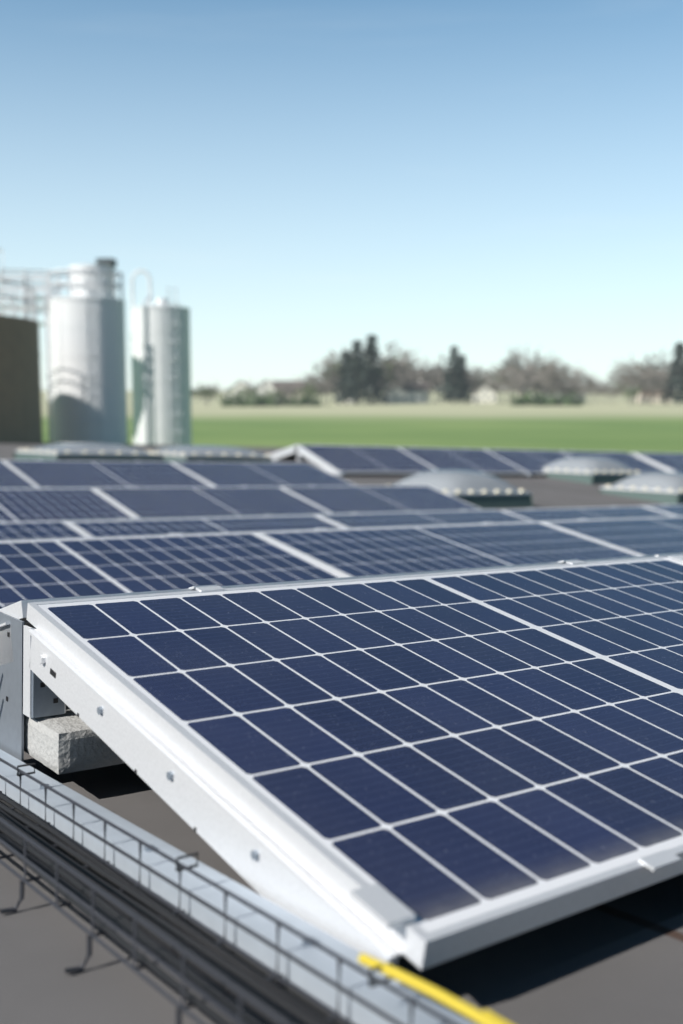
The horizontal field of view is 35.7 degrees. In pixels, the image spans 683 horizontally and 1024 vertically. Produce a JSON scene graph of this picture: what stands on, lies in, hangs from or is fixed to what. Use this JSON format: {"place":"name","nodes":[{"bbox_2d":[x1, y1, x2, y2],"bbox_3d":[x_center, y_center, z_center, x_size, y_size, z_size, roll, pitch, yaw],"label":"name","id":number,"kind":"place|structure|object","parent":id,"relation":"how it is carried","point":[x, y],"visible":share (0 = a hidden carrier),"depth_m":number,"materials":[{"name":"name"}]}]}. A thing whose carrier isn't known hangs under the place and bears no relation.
{"place":"outdoors","nodes":[
{"label":"outdoors","id":0,"kind":"place"},
{"bbox_2d":[225,379,257,404],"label":"house","id":1,"kind":"structure","parent":0,"point":[239,385],"depth_m":331.33,"materials":[{"name":"tile"}]},
{"bbox_2d":[273,379,307,402],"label":"house","id":2,"kind":"structure","parent":0,"point":[298,385],"depth_m":359.23,"materials":[{"name":"brick"}]},
{"bbox_2d":[0,0,682,390],"label":"sky","id":3,"kind":"structure","parent":0,"point":[310,179],"materials":[{"name":"blue"}]},
{"bbox_2d":[41,391,682,452],"bbox_3d":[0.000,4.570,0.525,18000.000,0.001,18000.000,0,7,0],"label":"fields","id":4,"kind":"structure","parent":0,"point":[620,425],"depth_m":138.89,"materials":[{"name":"green plant"}]},
{"bbox_2d":[0,269,68,442],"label":"building","id":5,"kind":"structure","parent":4,"relation":"on","point":[21,420],"depth_m":35.51,"materials":[{"name":"brown"}]},
{"bbox_2d":[0,249,127,443],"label":"silo","id":6,"kind":"object","parent":4,"relation":"on","point":[86,364],"visible":0.88,"depth_m":44.12,"materials":[{"name":"metal"}]},
{"bbox_2d":[130,269,191,444],"bbox_3d":[-9.296,-7.020,54.444,3.026,10.723,3.693,0,7,0],"label":"silo","id":7,"kind":"object","parent":4,"relation":"on","point":[161,371],"visible":0.93,"depth_m":53.57,"materials":[{"name":"metal"}]},
{"bbox_2d":[255,378,279,400],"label":"house","id":8,"kind":"structure","parent":4,"relation":"on","point":[265,385],"depth_m":341.85,"materials":[{"name":"white tile"}]},
{"bbox_2d":[0,442,682,1023],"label":"hall roof","id":9,"kind":"structure","parent":4,"relation":"on","point":[618,960],"depth_m":1.17,"materials":[{"name":"grey concrete"}]},
{"bbox_2d":[13,443,164,461],"bbox_3d":[-3.375,-0.749,14.153,1.506,0.364,1.504,-5,8,-37],"label":"skylight","id":10,"kind":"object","parent":9,"relation":"on","point":[84,452],"depth_m":13.66,"materials":[{"name":"grey plastic"}]},
{"bbox_2d":[143,445,277,462],"bbox_3d":[-1.940,-0.784,15.239,1.506,0.364,1.504,-5,8,-37],"label":"skylight","id":11,"kind":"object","parent":9,"relation":"on","point":[196,453],"depth_m":14.70,"materials":[{"name":"grey plastic"}]},
{"bbox_2d":[0,758,456,1023],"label":"cable tray","id":12,"kind":"object","parent":9,"relation":"on","point":[281,980],"visible":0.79,"depth_m":1.09,"materials":[{"name":"grey metal"}]},
{"bbox_2d":[0,763,511,1023],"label":"tray cables","id":13,"kind":"object","parent":12,"relation":"in","point":[284,1005],"visible":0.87,"depth_m":1.10,"materials":[{"name":"black plastic"}]},
{"bbox_2d":[0,447,671,1023],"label":"mounting frame","id":14,"kind":"object","parent":9,"relation":"on","point":[290,889],"visible":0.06,"depth_m":1.25,"materials":[{"name":"metal"}]},
{"bbox_2d":[24,705,124,774],"bbox_3d":[-0.322,0.382,1.946,0.498,0.099,0.202,-5,8,-37],"label":"ballast block","id":15,"kind":"object","parent":14,"relation":"on","point":[69,741],"depth_m":1.75,"materials":[{"name":"concrete"}]},
{"bbox_2d":[0,612,414,946],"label":"clamps","id":16,"kind":"object","parent":14,"relation":"on","point":[26,690],"visible":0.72,"depth_m":1.80,"materials":[{"name":"metal"}]},
{"bbox_2d":[0,444,682,969],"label":"solar panels","id":17,"kind":"object","parent":14,"relation":"on","point":[454,724],"visible":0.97,"depth_m":1.77,"materials":[{"name":"blue glass"}]},
{"bbox_2d":[386,470,532,508],"bbox_3d":[1.264,-0.254,11.925,1.256,0.449,1.254,-5,8,-37],"label":"skylight","id":18,"kind":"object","parent":9,"relation":"on","point":[481,490],"depth_m":11.54,"materials":[{"name":"grey plastic"}]},
{"bbox_2d":[535,456,639,483],"bbox_3d":[3.772,-0.634,16.308,1.256,0.449,1.254,-5,8,-37],"label":"skylight","id":19,"kind":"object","parent":9,"relation":"on","point":[590,470],"depth_m":15.87,"materials":[{"name":"grey plastic"}]},
{"bbox_2d":[599,472,682,504],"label":"skylight","id":20,"kind":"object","parent":9,"relation":"on","point":[664,487],"depth_m":13.71,"materials":[{"name":"grey plastic"}]},
{"bbox_2d":[335,389,353,402],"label":"house","id":21,"kind":"structure","parent":4,"relation":"on","point":[350,401],"depth_m":368.03,"materials":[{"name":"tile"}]},
{"bbox_2d":[382,386,408,402],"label":"house","id":22,"kind":"structure","parent":4,"relation":"on","point":[397,395],"depth_m":377.28,"materials":[{"name":"tile"}]},
{"bbox_2d":[218,389,585,406],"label":"hedges","id":23,"kind":"object","parent":4,"relation":"on","point":[263,401],"visible":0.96,"depth_m":307.98,"materials":[{"name":"green plant"}]},
{"bbox_2d":[191,333,682,405],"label":"trees","id":24,"kind":"object","parent":4,"relation":"on","point":[354,375],"visible":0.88,"depth_m":356.87,"materials":[{"name":"grey plant"}]},
{"bbox_2d":[530,382,565,402],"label":"house","id":25,"kind":"structure","parent":4,"relation":"on","point":[556,395],"depth_m":385.39,"materials":[{"name":"tile"}]},
{"bbox_2d":[566,382,585,402],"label":"house","id":26,"kind":"structure","parent":4,"relation":"on","point":[580,396],"depth_m":388.47,"materials":[{"name":"grey tile"}]},
{"bbox_2d":[636,388,671,402],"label":"house","id":27,"kind":"structure","parent":4,"relation":"on","point":[656,399],"depth_m":391.04,"materials":[{"name":"brick"}]},
{"bbox_2d":[399,379,428,402],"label":"house","id":28,"kind":"structure","parent":0,"point":[417,391],"depth_m":382.02,"materials":[{"name":"tile"}]},
{"bbox_2d":[471,382,495,402],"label":"house","id":29,"kind":"structure","parent":0,"point":[487,396],"depth_m":384.26,"materials":[{"name":"tile"}]}
]}

